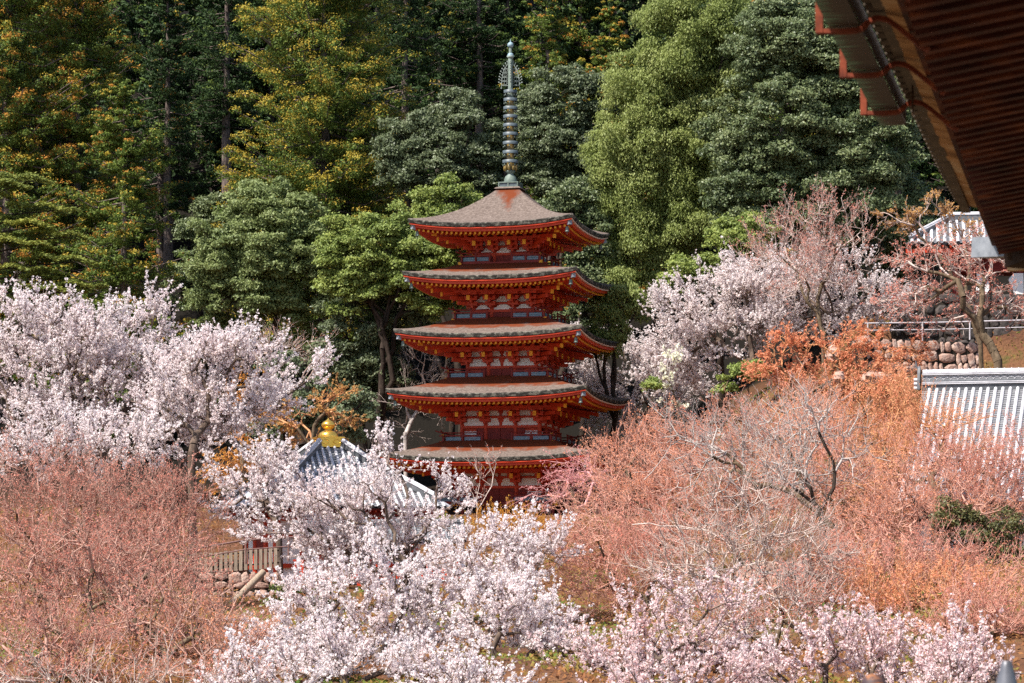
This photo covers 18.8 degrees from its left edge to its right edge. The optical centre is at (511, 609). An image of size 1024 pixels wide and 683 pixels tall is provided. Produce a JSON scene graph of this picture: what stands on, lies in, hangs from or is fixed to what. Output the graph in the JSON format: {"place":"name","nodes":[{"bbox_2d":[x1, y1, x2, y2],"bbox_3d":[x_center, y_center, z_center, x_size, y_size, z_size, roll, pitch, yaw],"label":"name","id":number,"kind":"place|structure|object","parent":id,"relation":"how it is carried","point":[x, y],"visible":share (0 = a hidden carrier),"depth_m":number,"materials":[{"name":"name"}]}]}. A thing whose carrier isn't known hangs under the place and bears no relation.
{"place":"outdoors","nodes":[
{"label":"outdoors","id":0,"kind":"place"},
{"bbox_2d":[0,0,1023,682],"bbox_3d":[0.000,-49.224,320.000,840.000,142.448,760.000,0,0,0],"label":"hillside","id":1,"kind":"structure","parent":0,"point":[426,426],"depth_m":207.73,"materials":[{"name":"brown plant"}]},
{"bbox_2d":[0,171,109,306],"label":"pine tree","id":2,"kind":"object","parent":1,"relation":"on","point":[18,182],"visible":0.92,"depth_m":202.26,"materials":[{"name":"green plant"}]},
{"bbox_2d":[0,0,130,412],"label":"cedar tree","id":3,"kind":"object","parent":1,"relation":"on","point":[13,114],"visible":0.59,"depth_m":228.62,"materials":[{"name":"green plant"}]},
{"bbox_2d":[0,272,152,579],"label":"cherry tree","id":4,"kind":"object","parent":1,"relation":"on","point":[47,347],"visible":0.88,"depth_m":161.06,"materials":[{"name":"pink plant"}]},
{"bbox_2d":[0,416,154,604],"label":"maple tree","id":5,"kind":"object","parent":1,"relation":"on","point":[7,509],"visible":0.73,"depth_m":138.34,"materials":[{"name":"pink plant"}]},
{"bbox_2d":[0,575,163,682],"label":"maple tree","id":6,"kind":"object","parent":1,"relation":"on","point":[73,648],"visible":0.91,"depth_m":103.99,"materials":[{"name":"pink plant"}]},
{"bbox_2d":[0,0,170,378],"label":"cedar tree","id":7,"kind":"object","parent":1,"relation":"on","point":[92,26],"visible":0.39,"depth_m":232.64,"materials":[{"name":"green plant"}]},
{"bbox_2d":[0,479,174,646],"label":"maple tree","id":8,"kind":"object","parent":1,"relation":"on","point":[74,570],"visible":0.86,"depth_m":119.57,"materials":[{"name":"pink plant"}]},
{"bbox_2d":[0,383,191,600],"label":"cherry tree","id":9,"kind":"object","parent":1,"relation":"on","point":[91,432],"visible":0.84,"depth_m":151.05,"materials":[{"name":"pink plant"}]},
{"bbox_2d":[63,4,155,253],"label":"cedar tree","id":10,"kind":"object","parent":1,"relation":"on","point":[102,108],"visible":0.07,"depth_m":253.42,"materials":[{"name":"green plant"}]},
{"bbox_2d":[29,79,219,454],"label":"cedar tree","id":11,"kind":"object","parent":1,"relation":"on","point":[127,145],"visible":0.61,"depth_m":221.43,"materials":[{"name":"green plant"}]},
{"bbox_2d":[45,270,206,568],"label":"cherry tree","id":12,"kind":"object","parent":1,"relation":"on","point":[142,314],"visible":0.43,"depth_m":164.61,"materials":[{"name":"pink plant"}]},
{"bbox_2d":[43,484,236,637],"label":"maple tree","id":13,"kind":"object","parent":1,"relation":"on","point":[151,537],"visible":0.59,"depth_m":122.47,"materials":[{"name":"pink plant"}]},
{"bbox_2d":[57,442,237,601],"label":"maple tree","id":14,"kind":"object","parent":1,"relation":"on","point":[165,485],"visible":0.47,"depth_m":141.46,"materials":[{"name":"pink plant"}]},
{"bbox_2d":[0,619,300,682],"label":"maple tree","id":15,"kind":"object","parent":1,"relation":"on","point":[14,679],"visible":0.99,"depth_m":98.56,"materials":[{"name":"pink plant"}]},
{"bbox_2d":[112,0,208,200],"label":"cedar tree","id":16,"kind":"object","parent":1,"relation":"on","point":[136,13],"visible":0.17,"depth_m":268.97,"materials":[{"name":"green plant"}]},
{"bbox_2d":[113,0,215,337],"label":"cedar tree","id":17,"kind":"object","parent":1,"relation":"on","point":[164,49],"visible":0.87,"depth_m":242.67,"materials":[{"name":"green plant"}]},
{"bbox_2d":[111,0,218,280],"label":"cedar tree","id":18,"kind":"object","parent":1,"relation":"on","point":[149,32],"visible":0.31,"depth_m":252.76,"materials":[{"name":"green plant"}]},
{"bbox_2d":[77,529,282,661],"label":"maple tree","id":19,"kind":"object","parent":1,"relation":"on","point":[149,624],"visible":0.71,"depth_m":113.17,"materials":[{"name":"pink plant"}]},
{"bbox_2d":[160,191,232,380],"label":"evergreen tree","id":20,"kind":"object","parent":1,"relation":"on","point":[201,209],"visible":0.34,"depth_m":231.01,"materials":[{"name":"green plant"}]},
{"bbox_2d":[146,0,249,192],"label":"cedar tree","id":21,"kind":"object","parent":1,"relation":"on","point":[193,14],"visible":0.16,"depth_m":269.79,"materials":[{"name":"green plant"}]},
{"bbox_2d":[104,308,299,591],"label":"cherry tree","id":22,"kind":"object","parent":1,"relation":"on","point":[211,416],"visible":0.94,"depth_m":158.19,"materials":[{"name":"pink plant"}]},
{"bbox_2d":[114,563,299,680],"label":"maple tree","id":23,"kind":"object","parent":1,"relation":"on","point":[223,631],"visible":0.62,"depth_m":108.55,"materials":[{"name":"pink plant"}]},
{"bbox_2d":[178,0,272,192],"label":"cedar tree","id":24,"kind":"object","parent":1,"relation":"on","point":[226,85],"visible":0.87,"depth_m":249.57,"materials":[{"name":"green plant"}]},
{"bbox_2d":[172,0,280,209],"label":"cedar tree","id":25,"kind":"object","parent":1,"relation":"on","point":[206,184],"visible":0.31,"depth_m":258.44,"materials":[{"name":"green plant"}]},
{"bbox_2d":[196,366,276,561],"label":"maple tree","id":26,"kind":"object","parent":1,"relation":"on","point":[241,463],"visible":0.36,"depth_m":170.78,"materials":[{"name":"orange plant"}]},
{"bbox_2d":[194,572,278,598],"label":"stone wall","id":27,"kind":"structure","parent":1,"relation":"on","point":[263,583],"depth_m":149.36,"materials":[{"name":"stone"}]},
{"bbox_2d":[194,548,278,572],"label":"board fence","id":28,"kind":"object","parent":27,"relation":"on","point":[260,563],"visible":0.62,"depth_m":151.03,"materials":[{"name":"grey wood"}]},
{"bbox_2d":[210,0,300,195],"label":"cedar tree","id":29,"kind":"object","parent":1,"relation":"on","point":[265,89],"visible":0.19,"depth_m":258.61,"materials":[{"name":"green plant"}]},
{"bbox_2d":[171,309,340,581],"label":"cherry tree","id":30,"kind":"object","parent":1,"relation":"on","point":[317,362],"visible":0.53,"depth_m":161.60,"materials":[{"name":"pink plant"}]},
{"bbox_2d":[175,175,340,448],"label":"evergreen tree","id":31,"kind":"object","parent":1,"relation":"on","point":[232,262],"visible":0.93,"depth_m":210.88,"materials":[{"name":"green plant"}]},
{"bbox_2d":[186,617,341,682],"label":"cherry tree","id":32,"kind":"object","parent":1,"relation":"on","point":[318,672],"visible":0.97,"depth_m":98.86,"materials":[{"name":"white plant"}]},
{"bbox_2d":[195,427,340,582],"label":"cherry tree","id":33,"kind":"object","parent":1,"relation":"on","point":[262,461],"visible":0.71,"depth_m":154.26,"materials":[{"name":"white plant"}]},
{"bbox_2d":[245,372,368,447],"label":"maple tree","id":34,"kind":"object","parent":1,"relation":"on","point":[289,426],"visible":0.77,"depth_m":178.68,"materials":[{"name":"orange plant"}]},
{"bbox_2d":[243,349,381,457],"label":"evergreen tree","id":35,"kind":"object","parent":1,"relation":"on","point":[309,421],"visible":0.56,"depth_m":185.34,"materials":[{"name":"green plant"}]},
{"bbox_2d":[206,0,441,399],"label":"cedar tree","id":36,"kind":"object","parent":1,"relation":"on","point":[305,118],"visible":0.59,"depth_m":228.78,"materials":[{"name":"green plant"}]},
{"bbox_2d":[209,418,451,584],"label":"temple hall","id":37,"kind":"structure","parent":1,"relation":"on","point":[330,446],"depth_m":162.56,"materials":[{"name":"tile"}]},
{"bbox_2d":[210,513,481,663],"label":"cherry tree","id":38,"kind":"object","parent":1,"relation":"on","point":[365,574],"visible":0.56,"depth_m":113.32,"materials":[{"name":"pink plant"}]},
{"bbox_2d":[276,443,425,605],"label":"cherry tree","id":39,"kind":"object","parent":1,"relation":"on","point":[380,495],"visible":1,"depth_m":140.22,"materials":[{"name":"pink plant"}]},
{"bbox_2d":[226,456,488,604],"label":"cherry tree","id":40,"kind":"object","parent":1,"relation":"on","point":[321,533],"visible":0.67,"depth_m":141.27,"materials":[{"name":"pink plant"}]},
{"bbox_2d":[230,596,493,682],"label":"cherry tree","id":41,"kind":"object","parent":1,"relation":"on","point":[340,668],"visible":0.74,"depth_m":105.46,"materials":[{"name":"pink plant"}]},
{"bbox_2d":[302,276,440,455],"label":"evergreen tree","id":42,"kind":"object","parent":1,"relation":"on","point":[354,363],"visible":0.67,"depth_m":207.51,"materials":[{"name":"green plant"}]},
{"bbox_2d":[293,519,466,585],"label":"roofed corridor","id":43,"kind":"object","parent":1,"relation":"on","point":[458,523],"visible":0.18,"depth_m":153.70,"materials":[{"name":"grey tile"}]},
{"bbox_2d":[310,199,466,459],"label":"evergreen tree","id":44,"kind":"object","parent":1,"relation":"on","point":[357,272],"visible":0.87,"depth_m":205.73,"materials":[{"name":"green plant"}]},
{"bbox_2d":[349,0,443,200],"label":"cedar tree","id":45,"kind":"object","parent":1,"relation":"on","point":[391,84],"visible":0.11,"depth_m":258.00,"materials":[{"name":"green plant"}]},
{"bbox_2d":[352,0,472,308],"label":"cedar tree","id":46,"kind":"object","parent":1,"relation":"on","point":[401,34],"visible":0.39,"depth_m":245.62,"materials":[{"name":"green plant"}]},
{"bbox_2d":[369,345,460,476],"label":"bare tree","id":47,"kind":"object","parent":1,"relation":"on","point":[406,432],"visible":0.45,"depth_m":207.34,"materials":[{"name":"plant"}]},
{"bbox_2d":[356,416,481,607],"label":"cherry tree","id":48,"kind":"object","parent":1,"relation":"on","point":[444,484],"visible":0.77,"depth_m":144.22,"materials":[{"name":"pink plant"}]},
{"bbox_2d":[367,86,514,438],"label":"evergreen tree","id":49,"kind":"object","parent":1,"relation":"on","point":[463,160],"visible":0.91,"depth_m":222.74,"materials":[{"name":"green plant"}]},
{"bbox_2d":[406,171,483,436],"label":"evergreen tree","id":50,"kind":"object","parent":1,"relation":"on","point":[426,201],"visible":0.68,"depth_m":214.97,"materials":[{"name":"green plant"}]},
{"bbox_2d":[380,0,519,201],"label":"cedar tree","id":51,"kind":"object","parent":1,"relation":"on","point":[454,79],"visible":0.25,"depth_m":252.38,"materials":[{"name":"green plant"}]},
{"bbox_2d":[389,623,547,682],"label":"cherry tree","id":52,"kind":"object","parent":1,"relation":"on","point":[472,670],"visible":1,"depth_m":98.60,"materials":[{"name":"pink plant"}]},
{"bbox_2d":[425,0,529,190],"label":"cedar tree","id":53,"kind":"object","parent":1,"relation":"on","point":[481,40],"visible":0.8,"depth_m":251.44,"materials":[{"name":"green plant"}]},
{"bbox_2d":[400,487,600,628],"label":"cherry tree","id":54,"kind":"object","parent":1,"relation":"on","point":[529,543],"visible":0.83,"depth_m":129.42,"materials":[{"name":"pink plant"}]},
{"bbox_2d":[451,0,561,195],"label":"cedar tree","id":55,"kind":"object","parent":1,"relation":"on","point":[516,18],"visible":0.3,"depth_m":252.63,"materials":[{"name":"green plant"}]},
{"bbox_2d":[378,39,635,514],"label":"pagoda","id":56,"kind":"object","parent":1,"relation":"on","point":[510,343],"visible":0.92,"depth_m":196.66,"materials":[{"name":"red wood"}]},
{"bbox_2d":[0,316,1023,682],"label":"undergrowth","id":57,"kind":"object","parent":1,"relation":"on","point":[570,666],"visible":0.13,"depth_m":124.07,"materials":[{"name":"brown plant"}]},
{"bbox_2d":[421,552,607,657],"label":"cherry tree","id":58,"kind":"object","parent":1,"relation":"on","point":[551,636],"visible":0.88,"depth_m":111.25,"materials":[{"name":"pink plant"}]},
{"bbox_2d":[503,0,581,262],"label":"cedar tree","id":59,"kind":"object","parent":1,"relation":"on","point":[546,25],"visible":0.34,"depth_m":246.45,"materials":[{"name":"green plant"}]},
{"bbox_2d":[499,0,610,254],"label":"cedar tree","id":60,"kind":"object","parent":1,"relation":"on","point":[569,8],"visible":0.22,"depth_m":257.66,"materials":[{"name":"green plant"}]},
{"bbox_2d":[505,444,621,561],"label":"weeping cherry","id":61,"kind":"object","parent":1,"relation":"on","point":[571,484],"visible":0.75,"depth_m":172.82,"materials":[{"name":"pink plant"}]},
{"bbox_2d":[506,62,625,428],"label":"evergreen tree","id":62,"kind":"object","parent":1,"relation":"on","point":[552,159],"visible":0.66,"depth_m":224.38,"materials":[{"name":"green plant"}]},
{"bbox_2d":[544,0,607,215],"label":"cedar tree","id":63,"kind":"object","parent":1,"relation":"on","point":[581,37],"visible":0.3,"depth_m":256.93,"materials":[{"name":"green plant"}]},
{"bbox_2d":[535,174,623,487],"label":"evergreen tree","id":64,"kind":"object","parent":1,"relation":"on","point":[571,190],"visible":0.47,"depth_m":212.94,"materials":[{"name":"green plant"}]},
{"bbox_2d":[548,0,661,330],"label":"cedar tree","id":65,"kind":"object","parent":1,"relation":"on","point":[612,25],"visible":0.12,"depth_m":239.54,"materials":[{"name":"green plant"}]},
{"bbox_2d":[583,278,652,511],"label":"evergreen tree","id":66,"kind":"object","parent":1,"relation":"on","point":[608,306],"visible":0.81,"depth_m":203.19,"materials":[{"name":"green plant"}]},
{"bbox_2d":[509,466,750,625],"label":"maple tree","id":67,"kind":"object","parent":1,"relation":"on","point":[606,565],"visible":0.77,"depth_m":131.46,"materials":[{"name":"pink plant"}]},
{"bbox_2d":[549,393,729,550],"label":"maple tree","id":68,"kind":"object","parent":1,"relation":"on","point":[599,453],"visible":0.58,"depth_m":176.53,"materials":[{"name":"pink plant"}]},
{"bbox_2d":[507,558,774,677],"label":"cherry tree","id":69,"kind":"object","parent":1,"relation":"on","point":[594,662],"visible":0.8,"depth_m":107.41,"materials":[{"name":"pink plant"}]},
{"bbox_2d":[558,313,739,491],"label":"cherry tree","id":70,"kind":"object","parent":1,"relation":"on","point":[592,372],"visible":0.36,"depth_m":208.67,"materials":[{"name":"pink plant"}]},
{"bbox_2d":[570,628,782,682],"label":"cherry tree","id":71,"kind":"object","parent":1,"relation":"on","point":[738,674],"visible":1,"depth_m":97.72,"materials":[{"name":"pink plant"}]},
{"bbox_2d":[577,0,780,485],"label":"evergreen tree","id":72,"kind":"object","parent":1,"relation":"on","point":[667,168],"visible":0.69,"depth_m":212.67,"materials":[{"name":"green plant"}]},
{"bbox_2d":[540,363,857,575],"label":"maple tree","id":73,"kind":"object","parent":1,"relation":"on","point":[661,475],"visible":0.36,"depth_m":160.37,"materials":[{"name":"orange plant"}]},
{"bbox_2d":[639,358,771,426],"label":"evergreen shrub","id":74,"kind":"object","parent":1,"relation":"on","point":[653,383],"visible":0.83,"depth_m":186.65,"materials":[{"name":"green plant"}]},
{"bbox_2d":[623,235,811,395],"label":"cherry tree","id":75,"kind":"object","parent":1,"relation":"on","point":[736,278],"visible":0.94,"depth_m":194.01,"materials":[{"name":"pink plant"}]},
{"bbox_2d":[654,209,781,429],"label":"evergreen tree","id":76,"kind":"object","parent":1,"relation":"on","point":[734,230],"visible":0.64,"depth_m":202.03,"materials":[{"name":"green plant"}]},
{"bbox_2d":[606,448,879,634],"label":"bare tree","id":77,"kind":"object","parent":1,"relation":"on","point":[764,548],"visible":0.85,"depth_m":123.67,"materials":[{"name":"plant"}]},
{"bbox_2d":[631,376,857,579],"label":"bare tree","id":78,"kind":"object","parent":1,"relation":"on","point":[711,447],"visible":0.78,"depth_m":149.79,"materials":[{"name":"plant"}]},
{"bbox_2d":[651,537,865,660],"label":"maple tree","id":79,"kind":"object","parent":1,"relation":"on","point":[785,609],"visible":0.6,"depth_m":114.60,"materials":[{"name":"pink plant"}]},
{"bbox_2d":[728,175,901,376],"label":"bare tree","id":80,"kind":"object","parent":1,"relation":"on","point":[828,271],"visible":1,"depth_m":190.49,"materials":[{"name":"plant"}]},
{"bbox_2d":[689,0,943,374],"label":"evergreen tree","id":81,"kind":"object","parent":1,"relation":"on","point":[813,84],"visible":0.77,"depth_m":206.47,"materials":[{"name":"green plant"}]},
{"bbox_2d":[737,355,906,577],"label":"bare tree","id":82,"kind":"object","parent":1,"relation":"on","point":[810,409],"visible":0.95,"depth_m":144.64,"materials":[{"name":"brown plant"}]},
{"bbox_2d":[716,224,930,368],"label":"cherry tree","id":83,"kind":"object","parent":1,"relation":"on","point":[868,309],"visible":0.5,"depth_m":196.12,"materials":[{"name":"pink plant"}]},
{"bbox_2d":[737,316,936,407],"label":"maple tree","id":84,"kind":"object","parent":1,"relation":"on","point":[794,342],"visible":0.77,"depth_m":182.61,"materials":[{"name":"orange plant"}]},
{"bbox_2d":[754,346,921,534],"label":"maple tree","id":85,"kind":"object","parent":1,"relation":"on","point":[878,390],"visible":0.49,"depth_m":166.49,"materials":[{"name":"orange plant"}]},
{"bbox_2d":[722,590,968,682],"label":"cherry tree","id":86,"kind":"object","parent":1,"relation":"on","point":[774,663],"visible":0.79,"depth_m":99.71,"materials":[{"name":"pink plant"}]},
{"bbox_2d":[758,413,966,561],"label":"maple tree","id":87,"kind":"object","parent":1,"relation":"on","point":[816,489],"visible":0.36,"depth_m":156.80,"materials":[{"name":"orange plant"}]},
{"bbox_2d":[723,536,1023,618],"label":"maple tree","id":88,"kind":"object","parent":1,"relation":"on","point":[899,601],"visible":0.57,"depth_m":124.37,"materials":[{"name":"orange plant"}]},
{"bbox_2d":[777,509,1023,597],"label":"maple tree","id":89,"kind":"object","parent":1,"relation":"on","point":[972,547],"visible":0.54,"depth_m":130.36,"materials":[{"name":"orange plant"}]},
{"bbox_2d":[853,194,947,317],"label":"tree","id":90,"kind":"object","parent":1,"relation":"on","point":[900,273],"visible":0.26,"depth_m":211.15,"materials":[{"name":"plant"}]},
{"bbox_2d":[801,622,1000,682],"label":"cherry tree","id":91,"kind":"object","parent":1,"relation":"on","point":[929,669],"visible":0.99,"depth_m":95.88,"materials":[{"name":"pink plant"}]},
{"bbox_2d":[800,438,1023,573],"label":"maple tree","id":92,"kind":"object","parent":1,"relation":"on","point":[912,502],"visible":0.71,"depth_m":141.81,"materials":[{"name":"orange plant"}]},
{"bbox_2d":[808,366,1022,553],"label":"maple tree","id":93,"kind":"object","parent":1,"relation":"on","point":[917,423],"visible":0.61,"depth_m":151.56,"materials":[{"name":"orange plant"}]},
{"bbox_2d":[856,339,978,380],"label":"stone wall","id":94,"kind":"structure","parent":1,"relation":"on","point":[954,355],"depth_m":189.72,"materials":[{"name":"stone"}]},
{"bbox_2d":[870,189,984,368],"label":"maple tree","id":95,"kind":"object","parent":1,"relation":"on","point":[914,214],"visible":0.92,"depth_m":187.69,"materials":[{"name":"brown plant"}]},
{"bbox_2d":[848,551,1023,645],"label":"maple tree","id":96,"kind":"object","parent":1,"relation":"on","point":[996,605],"visible":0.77,"depth_m":108.56,"materials":[{"name":"orange plant"}]},
{"bbox_2d":[860,222,1023,367],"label":"maple tree","id":97,"kind":"object","parent":1,"relation":"on","point":[982,309],"visible":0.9,"depth_m":181.09,"materials":[{"name":"pink plant"}]},
{"bbox_2d":[867,407,1023,557],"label":"maple tree","id":98,"kind":"object","parent":1,"relation":"on","point":[1006,467],"visible":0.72,"depth_m":145.46,"materials":[{"name":"pink plant"}]},
{"bbox_2d":[889,293,1023,342],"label":"stone wall","id":99,"kind":"structure","parent":1,"relation":"on","point":[935,310],"depth_m":198.73,"materials":[{"name":"stone"}]},
{"bbox_2d":[898,361,1023,551],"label":"tiled building","id":100,"kind":"structure","parent":1,"relation":"on","point":[1003,388],"depth_m":161.01,"materials":[{"name":"tile"}]},
{"bbox_2d":[901,583,1023,682],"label":"cherry tree","id":101,"kind":"object","parent":1,"relation":"on","point":[973,653],"visible":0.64,"depth_m":97.03,"materials":[{"name":"pink plant"}]},
{"bbox_2d":[906,212,1023,294],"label":"temple gate","id":102,"kind":"structure","parent":1,"relation":"on","point":[932,229],"depth_m":203.81,"materials":[{"name":"tile"}]},
{"bbox_2d":[928,494,1023,570],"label":"evergreen shrub","id":103,"kind":"object","parent":1,"relation":"on","point":[971,515],"visible":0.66,"depth_m":140.54,"materials":[{"name":"green plant"}]},
{"bbox_2d":[815,0,1023,271],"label":"temple eave","id":104,"kind":"object","parent":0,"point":[956,67],"visible":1,"depth_m":23.19,"materials":[{"name":"brown wood"}]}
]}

